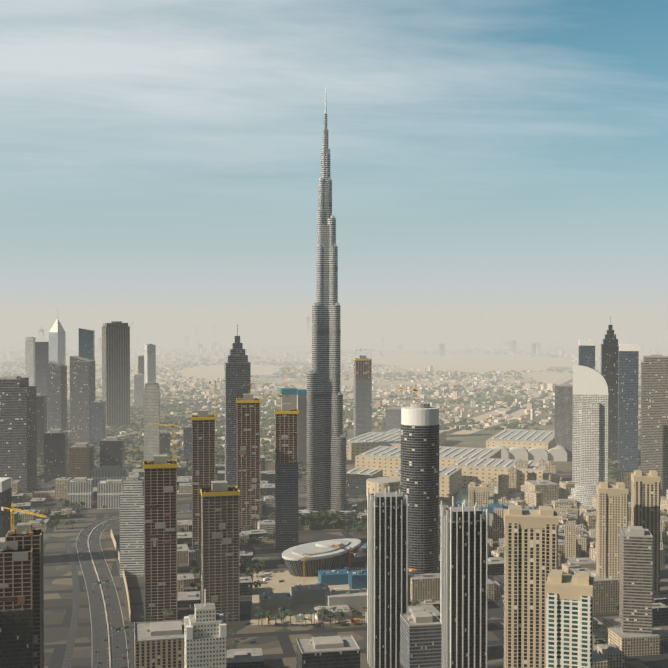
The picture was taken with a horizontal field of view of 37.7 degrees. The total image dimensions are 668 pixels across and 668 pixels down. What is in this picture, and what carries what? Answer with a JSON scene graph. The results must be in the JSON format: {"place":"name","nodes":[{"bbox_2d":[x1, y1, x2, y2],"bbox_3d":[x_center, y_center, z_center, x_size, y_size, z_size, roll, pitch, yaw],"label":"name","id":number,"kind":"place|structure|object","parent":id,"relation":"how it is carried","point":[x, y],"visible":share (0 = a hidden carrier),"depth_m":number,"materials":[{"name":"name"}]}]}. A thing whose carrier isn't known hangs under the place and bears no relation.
{"place":"outdoors","nodes":[
{"label":"outdoors","id":0,"kind":"place"},
{"bbox_2d":[77,510,191,667],"bbox_3d":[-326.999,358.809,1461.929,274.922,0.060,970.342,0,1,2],"label":"highway road","id":1,"kind":"structure","parent":0,"point":[100,646],"depth_m":1315.94,"materials":[{"name":"grey asphalt"}]},
{"bbox_2d":[76,510,183,667],"bbox_3d":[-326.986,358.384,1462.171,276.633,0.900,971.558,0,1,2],"label":"road barriers","id":2,"kind":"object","parent":1,"relation":"on","point":[100,584],"depth_m":1415.26,"materials":[{"name":"concrete"}]},
{"bbox_2d":[86,514,112,667],"bbox_3d":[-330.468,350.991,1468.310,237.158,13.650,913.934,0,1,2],"label":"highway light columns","id":3,"kind":"structure","parent":2,"relation":"on","point":[105,601],"depth_m":1279.35,"materials":[{"name":"metal"}]},
{"bbox_2d":[250,567,366,624],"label":"sandy ground","id":4,"kind":"structure","parent":0,"point":[272,584],"depth_m":1358.57,"materials":[{"name":"beige sand"}]},
{"bbox_2d":[253,580,260,590],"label":"tree","id":5,"kind":"object","parent":4,"relation":"on","point":[257,582],"visible":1,"depth_m":1369.21,"materials":[{"name":"green plant"}]},
{"bbox_2d":[258,559,265,572],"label":"tree","id":6,"kind":"object","parent":4,"relation":"on","point":[262,563],"visible":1,"depth_m":1466.40,"materials":[{"name":"green plant"}]},
{"bbox_2d":[298,552,319,584],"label":"tower crane","id":7,"kind":"object","parent":4,"relation":"on","point":[303,559],"visible":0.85,"depth_m":1334.65,"materials":[{"name":"yellow metal"}]},
{"bbox_2d":[259,567,366,622],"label":"low-rise buildings","id":8,"kind":"structure","parent":4,"relation":"on","point":[344,601],"depth_m":1301.47,"materials":[{"name":"concrete"}]},
{"bbox_2d":[332,543,356,587],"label":"tower crane","id":9,"kind":"object","parent":4,"relation":"on","point":[354,553],"visible":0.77,"depth_m":1293.87,"materials":[{"name":"orange metal"}]},
{"bbox_2d":[0,319,667,470],"bbox_3d":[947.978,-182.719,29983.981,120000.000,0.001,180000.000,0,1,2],"label":"ground","id":10,"kind":"structure","parent":0,"point":[477,439],"depth_m":14500.32,"materials":[{"name":"beige sand"}]},
{"bbox_2d":[25,337,35,385],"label":"skyscraper","id":11,"kind":"structure","parent":10,"relation":"on","point":[30,355],"depth_m":4333.57,"materials":[{"name":"concrete"}]},
{"bbox_2d":[36,393,46,457],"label":"tower","id":12,"kind":"structure","parent":10,"relation":"on","point":[41,413],"depth_m":2613.73,"materials":[{"name":"glass"}]},
{"bbox_2d":[35,325,48,393],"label":"skyscraper","id":13,"kind":"structure","parent":10,"relation":"on","point":[41,351],"depth_m":3877.73,"materials":[{"name":"white paint"}]},
{"bbox_2d":[47,361,66,430],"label":"tower","id":14,"kind":"structure","parent":10,"relation":"on","point":[56,395],"depth_m":2953.03,"materials":[{"name":"glass"}]},
{"bbox_2d":[49,307,65,364],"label":"skyscraper","id":15,"kind":"structure","parent":10,"relation":"on","point":[57,343],"depth_m":3723.49,"materials":[{"name":"silver metal"}]},
{"bbox_2d":[70,356,94,443],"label":"skyscraper","id":16,"kind":"structure","parent":10,"relation":"on","point":[82,383],"depth_m":2947.46,"materials":[{"name":"glass"}]},
{"bbox_2d":[79,328,94,360],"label":"skyscraper","id":17,"kind":"structure","parent":10,"relation":"on","point":[86,343],"depth_m":3512.33,"materials":[{"name":"glass"}]},
{"bbox_2d":[91,400,105,444],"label":"tower","id":18,"kind":"structure","parent":10,"relation":"on","point":[98,420],"depth_m":2910.56,"materials":[{"name":"glass"}]},
{"bbox_2d":[102,321,129,425],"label":"skyscraper","id":19,"kind":"structure","parent":10,"relation":"on","point":[116,366],"depth_m":3390.28,"materials":[{"name":"concrete"}]},
{"bbox_2d":[134,374,143,406],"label":"skyscraper","id":20,"kind":"structure","parent":10,"relation":"on","point":[138,389],"depth_m":4112.65,"materials":[{"name":"concrete"}]},
{"bbox_2d":[138,355,143,373],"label":"skyscraper","id":21,"kind":"structure","parent":10,"relation":"on","point":[140,364],"depth_m":4316.73,"materials":[{"name":"concrete"}]},
{"bbox_2d":[144,344,155,386],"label":"skyscraper","id":22,"kind":"structure","parent":10,"relation":"on","point":[149,362],"depth_m":4061.17,"materials":[{"name":"concrete"}]},
{"bbox_2d":[160,431,170,453],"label":"tower","id":23,"kind":"structure","parent":10,"relation":"on","point":[165,445],"depth_m":2704.44,"materials":[{"name":"glass"}]},
{"bbox_2d":[183,424,191,458],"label":"tower","id":24,"kind":"structure","parent":10,"relation":"on","point":[187,441],"depth_m":2596.54,"materials":[{"name":"glass"}]},
{"bbox_2d":[280,388,306,463],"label":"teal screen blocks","id":25,"kind":"structure","parent":10,"relation":"on","point":[296,398],"depth_m":2536.46,"materials":[{"name":"concrete"}]},
{"bbox_2d":[0,325,667,466],"bbox_3d":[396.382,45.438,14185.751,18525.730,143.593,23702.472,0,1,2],"label":"city houses","id":26,"kind":"structure","parent":10,"relation":"on","point":[440,393],"depth_m":6473.19,"materials":[{"name":"beige concrete"}]},
{"bbox_2d":[0,339,667,478],"bbox_3d":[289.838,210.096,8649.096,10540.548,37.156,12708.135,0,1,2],"label":"trees","id":27,"kind":"object","parent":10,"relation":"on","point":[508,398],"visible":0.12,"depth_m":4329.67,"materials":[{"name":"green plant"}]},
{"bbox_2d":[33,309,652,356],"bbox_3d":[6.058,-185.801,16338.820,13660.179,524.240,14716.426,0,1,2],"label":"distant buildings","id":28,"kind":"structure","parent":10,"relation":"on","point":[512,344],"depth_m":15045.23,"materials":[{"name":"grey concrete"}]},
{"bbox_2d":[353,355,371,436],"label":"tower","id":29,"kind":"structure","parent":10,"relation":"on","point":[362,394],"depth_m":3021.44,"materials":[{"name":"concrete"}]},
{"bbox_2d":[130,341,655,383],"bbox_3d":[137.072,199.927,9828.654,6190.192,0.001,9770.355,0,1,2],"label":"sand patches","id":30,"kind":"object","parent":10,"relation":"on","point":[473,363],"visible":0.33,"depth_m":8384.35,"materials":[{"name":"beige sand"}]},
{"bbox_2d":[385,407,401,430],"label":"tower","id":31,"kind":"structure","parent":10,"relation":"on","point":[392,417],"depth_m":3281.45,"materials":[{"name":"concrete"}]},
{"bbox_2d":[347,428,566,499],"bbox_3d":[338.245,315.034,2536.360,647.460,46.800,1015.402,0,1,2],"label":"shopping mall","id":32,"kind":"structure","parent":10,"relation":"on","point":[376,456],"depth_m":2363.72},
{"bbox_2d":[554,384,572,457],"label":"building","id":33,"kind":"structure","parent":10,"relation":"on","point":[563,415],"depth_m":2662.98,"materials":[{"name":"concrete"}]},
{"bbox_2d":[578,339,594,369],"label":"skyscraper","id":34,"kind":"structure","parent":10,"relation":"on","point":[586,352],"depth_m":2460.61,"materials":[{"name":"glass"}]},
{"bbox_2d":[601,317,618,459],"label":"skyscraper","id":35,"kind":"structure","parent":10,"relation":"on","point":[609,357],"depth_m":2607.22,"materials":[{"name":"glass"}]},
{"bbox_2d":[0,0,667,318],"label":"sky","id":36,"kind":"structure","parent":0,"point":[160,159],"materials":[{"name":"blue"}]},
{"bbox_2d":[12,469,667,667],"bbox_3d":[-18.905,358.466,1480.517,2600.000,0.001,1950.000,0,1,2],"label":"city ground","id":37,"kind":"structure","parent":0,"point":[277,644],"depth_m":1325.31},
{"bbox_2d":[0,477,11,536],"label":"edge block","id":38,"kind":"structure","parent":37,"relation":"on","point":[6,500],"depth_m":1515.05,"materials":[{"name":"concrete"}]},
{"bbox_2d":[0,537,33,667],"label":"tower","id":39,"kind":"structure","parent":37,"relation":"on","point":[16,614],"depth_m":843.83,"materials":[{"name":"concrete"}]},
{"bbox_2d":[1,501,46,534],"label":"crane","id":40,"kind":"object","parent":39,"relation":"on","point":[12,510],"visible":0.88,"depth_m":859.36,"materials":[{"name":"yellow metal"}]},
{"bbox_2d":[0,376,36,491],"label":"skyscraper","id":41,"kind":"structure","parent":37,"relation":"on","point":[18,429],"depth_m":2062.81,"materials":[{"name":"glass"}]},
{"bbox_2d":[5,522,43,667],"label":"tower","id":42,"kind":"structure","parent":37,"relation":"on","point":[21,537],"depth_m":858.10,"materials":[{"name":"concrete"}]},
{"bbox_2d":[43,508,50,517],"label":"tree","id":43,"kind":"object","parent":37,"relation":"on","point":[47,512],"visible":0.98,"depth_m":1864.09,"materials":[{"name":"green plant"}]},
{"bbox_2d":[51,519,59,529],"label":"tree","id":44,"kind":"object","parent":37,"relation":"on","point":[57,521],"visible":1,"depth_m":1761.48,"materials":[{"name":"green plant"}]},
{"bbox_2d":[44,429,67,482],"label":"tower","id":45,"kind":"structure","parent":37,"relation":"on","point":[55,453],"depth_m":2258.44,"materials":[{"name":"glass"}]},
{"bbox_2d":[67,477,92,507],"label":"mid-rise building","id":46,"kind":"structure","parent":37,"relation":"on","point":[79,489],"depth_m":1959.76,"materials":[{"name":"concrete"}]},
{"bbox_2d":[69,443,93,478],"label":"high-rise building","id":47,"kind":"structure","parent":37,"relation":"on","point":[81,459],"depth_m":2175.66,"materials":[{"name":"concrete"}]},
{"bbox_2d":[62,531,134,667],"bbox_3d":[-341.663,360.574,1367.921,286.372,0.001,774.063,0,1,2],"label":"frontage roads","id":48,"kind":"structure","parent":37,"relation":"on","point":[67,659],"depth_m":1280.29,"materials":[{"name":"grey asphalt"}]},
{"bbox_2d":[94,580,111,584],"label":"sign gantry","id":49,"kind":"object","parent":37,"relation":"on","point":[106,581],"visible":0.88,"depth_m":1388.77,"materials":[{"name":"metal"}]},
{"bbox_2d":[97,479,122,508],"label":"mid-rise building","id":50,"kind":"structure","parent":37,"relation":"on","point":[109,491],"depth_m":1956.24,"materials":[{"name":"concrete"}]},
{"bbox_2d":[91,466,128,486],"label":"mid-rise building","id":51,"kind":"structure","parent":37,"relation":"on","point":[107,472],"depth_m":2153.47,"materials":[{"name":"concrete"}]},
{"bbox_2d":[100,436,124,467],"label":"high-rise building","id":52,"kind":"structure","parent":37,"relation":"on","point":[112,450],"depth_m":2297.32,"materials":[{"name":"glass"}]},
{"bbox_2d":[37,448,190,505],"bbox_3d":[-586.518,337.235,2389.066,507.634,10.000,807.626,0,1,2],"label":"interchange decks","id":53,"kind":"object","parent":37,"relation":"on","point":[48,483],"visible":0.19,"depth_m":2349.55,"materials":[{"name":"concrete"}]},
{"bbox_2d":[111,530,130,622],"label":"retaining wall","id":54,"kind":"structure","parent":37,"relation":"on","point":[118,554],"depth_m":1416.89,"materials":[{"name":"beige concrete"}]},
{"bbox_2d":[112,625,130,631],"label":"sign gantry","id":55,"kind":"object","parent":37,"relation":"on","point":[120,628],"visible":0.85,"depth_m":1180.87,"materials":[{"name":"metal"}]},
{"bbox_2d":[120,476,143,575],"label":"high-rise tower","id":56,"kind":"structure","parent":37,"relation":"on","point":[132,529],"depth_m":1446.92,"materials":[{"name":"concrete"}]},
{"bbox_2d":[144,382,159,459],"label":"high-rise tower","id":57,"kind":"structure","parent":37,"relation":"on","point":[151,416],"depth_m":2295.62,"materials":[{"name":"concrete"}]},
{"bbox_2d":[134,619,183,667],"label":"mid-rise building","id":58,"kind":"structure","parent":37,"relation":"on","point":[158,644],"depth_m":982.03,"materials":[{"name":"concrete"}]},
{"bbox_2d":[143,454,177,621],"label":"unfinished high-rise","id":59,"kind":"structure","parent":37,"relation":"on","point":[160,533],"depth_m":1234.35,"materials":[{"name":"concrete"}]},
{"bbox_2d":[147,421,181,458],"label":"crane","id":60,"kind":"object","parent":59,"relation":"on","point":[173,430],"visible":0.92,"depth_m":1410.16,"materials":[{"name":"yellow metal"}]},
{"bbox_2d":[189,559,197,566],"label":"tree","id":61,"kind":"object","parent":37,"relation":"on","point":[194,563],"visible":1,"depth_m":1475.41,"materials":[{"name":"green plant"}]},
{"bbox_2d":[191,410,215,549],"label":"unfinished high-rise","id":62,"kind":"structure","parent":37,"relation":"on","point":[203,448],"depth_m":1552.95,"materials":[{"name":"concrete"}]},
{"bbox_2d":[209,380,224,433],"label":"crane","id":63,"kind":"object","parent":62,"relation":"on","point":[215,381],"visible":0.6,"depth_m":2108.94,"materials":[{"name":"metal"}]},
{"bbox_2d":[184,589,226,667],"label":"skyscraper","id":64,"kind":"structure","parent":37,"relation":"on","point":[205,638],"depth_m":793.54,"materials":[{"name":"paint"}]},
{"bbox_2d":[199,480,239,621],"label":"unfinished high-rise","id":65,"kind":"structure","parent":37,"relation":"on","point":[219,545],"depth_m":1231.16,"materials":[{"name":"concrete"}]},
{"bbox_2d":[224,325,261,515],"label":"skyscraper","id":66,"kind":"structure","parent":37,"relation":"on","point":[237,366],"depth_m":1887.36,"materials":[{"name":"glass"}]},
{"bbox_2d":[236,394,260,532],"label":"unfinished high-rise","id":67,"kind":"structure","parent":37,"relation":"on","point":[248,445],"depth_m":1729.86,"materials":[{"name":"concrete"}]},
{"bbox_2d":[244,380,270,393],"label":"crane","id":68,"kind":"object","parent":67,"relation":"on","point":[253,383],"visible":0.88,"depth_m":1742.97,"materials":[{"name":"yellow metal"}]},
{"bbox_2d":[274,403,298,549],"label":"unfinished high-rise","id":69,"kind":"structure","parent":37,"relation":"on","point":[286,476],"depth_m":1609.66,"materials":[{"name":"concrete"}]},
{"bbox_2d":[259,392,287,409],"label":"crane","id":70,"kind":"object","parent":69,"relation":"on","point":[280,395],"visible":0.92,"depth_m":1624.28,"materials":[{"name":"yellow metal"}]},
{"bbox_2d":[311,610,318,625],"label":"palm","id":71,"kind":"object","parent":37,"relation":"on","point":[314,611],"visible":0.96,"depth_m":1217.49,"materials":[{"name":"green plant"}]},
{"bbox_2d":[282,538,360,576],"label":"oval arena building","id":72,"kind":"structure","parent":37,"relation":"on","point":[330,556],"depth_m":1463.85,"materials":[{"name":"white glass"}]},
{"bbox_2d":[298,85,355,519],"bbox_3d":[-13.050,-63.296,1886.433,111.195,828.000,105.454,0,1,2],"label":"skyscraper","id":73,"kind":"structure","parent":37,"relation":"on","point":[326,462],"depth_m":1862.91,"materials":[{"name":"metal"}]},
{"bbox_2d":[296,635,359,667],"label":"building","id":74,"kind":"structure","parent":37,"relation":"on","point":[340,651],"depth_m":986.65,"materials":[{"name":"concrete"}]},
{"bbox_2d":[11,460,667,667],"bbox_3d":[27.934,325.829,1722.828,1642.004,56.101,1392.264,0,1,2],"label":"low-rise buildings","id":75,"kind":"structure","parent":37,"relation":"on","point":[423,587],"depth_m":1469.72,"materials":[{"name":"concrete"}]},
{"bbox_2d":[12,455,667,667],"bbox_3d":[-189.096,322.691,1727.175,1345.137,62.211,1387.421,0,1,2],"label":"blocks","id":76,"kind":"structure","parent":37,"relation":"on","point":[246,658],"depth_m":1460.86,"materials":[{"name":"grey concrete"}]},
{"bbox_2d":[367,483,407,667],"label":"fin tower","id":77,"kind":"structure","parent":37,"relation":"on","point":[387,559],"depth_m":1062.49,"materials":[{"name":"white paint"}]},
{"bbox_2d":[401,403,439,574],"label":"round skyscraper","id":78,"kind":"structure","parent":37,"relation":"on","point":[420,428],"depth_m":1316.49,"materials":[{"name":"grey glass"}]},
{"bbox_2d":[403,385,421,401],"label":"crane","id":79,"kind":"object","parent":78,"relation":"on","point":[413,389],"visible":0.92,"depth_m":1333.73,"materials":[{"name":"orange metal"}]},
{"bbox_2d":[400,611,441,667],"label":"block","id":80,"kind":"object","parent":37,"relation":"on","point":[420,639],"visible":0.92,"depth_m":1002.47,"materials":[{"name":"concrete"}]},
{"bbox_2d":[440,496,487,667],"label":"fin tower","id":81,"kind":"structure","parent":37,"relation":"on","point":[464,568],"depth_m":982.83,"materials":[{"name":"white paint"}]},
{"bbox_2d":[468,482,488,506],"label":"apartment building","id":82,"kind":"structure","parent":37,"relation":"on","point":[478,494],"depth_m":1730.16,"materials":[{"name":"concrete"}]},
{"bbox_2d":[477,502,536,525],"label":"blue site blocks","id":83,"kind":"structure","parent":37,"relation":"on","point":[504,505],"depth_m":1783.59,"materials":[{"name":"concrete"}]},
{"bbox_2d":[504,505,558,667],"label":"beige tower","id":84,"kind":"structure","parent":37,"relation":"on","point":[530,549],"depth_m":879.47,"materials":[{"name":"concrete"}]},
{"bbox_2d":[546,569,593,667],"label":"corner tower","id":85,"kind":"structure","parent":37,"relation":"on","point":[569,620],"depth_m":729.98,"materials":[{"name":"concrete"}]},
{"bbox_2d":[482,459,666,561],"bbox_3d":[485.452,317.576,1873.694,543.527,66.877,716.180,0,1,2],"label":"low-rise buildings","id":86,"kind":"structure","parent":37,"relation":"on","point":[573,537],"depth_m":1804.88,"materials":[{"name":"beige concrete"}]},
{"bbox_2d":[558,365,609,511],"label":"skyscraper","id":87,"kind":"structure","parent":37,"relation":"on","point":[590,437],"depth_m":1951.84,"materials":[{"name":"white paint"}]},
{"bbox_2d":[596,482,628,577],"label":"beige tower","id":88,"kind":"structure","parent":37,"relation":"on","point":[611,510],"depth_m":1275.22,"materials":[{"name":"concrete"}]},
{"bbox_2d":[618,344,638,470],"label":"grey building","id":89,"kind":"structure","parent":37,"relation":"on","point":[628,365],"depth_m":2311.05,"materials":[{"name":"glass"}]},
{"bbox_2d":[619,526,652,634],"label":"banded block","id":90,"kind":"structure","parent":37,"relation":"on","point":[636,580],"depth_m":1122.24,"materials":[{"name":"concrete"}]},
{"bbox_2d":[631,470,660,592],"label":"beige tower","id":91,"kind":"structure","parent":37,"relation":"on","point":[645,500],"depth_m":1321.74,"materials":[{"name":"concrete"}]},
{"bbox_2d":[640,355,667,490],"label":"skyscraper","id":92,"kind":"structure","parent":37,"relation":"on","point":[654,412],"depth_m":2061.97,"materials":[{"name":"concrete"}]},
{"bbox_2d":[353,487,488,548],"bbox_3d":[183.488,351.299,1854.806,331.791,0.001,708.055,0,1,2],"label":"burj lake water","id":93,"kind":"structure","parent":0,"point":[462,494],"depth_m":2052.25,"materials":[{"name":"teal liquid"}]},
{"bbox_2d":[427,353,600,434],"bbox_3d":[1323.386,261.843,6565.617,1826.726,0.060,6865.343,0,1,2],"label":"sandy ground","id":94,"kind":"structure","parent":0,"point":[519,411],"depth_m":3892.09,"materials":[{"name":"beige sand"}]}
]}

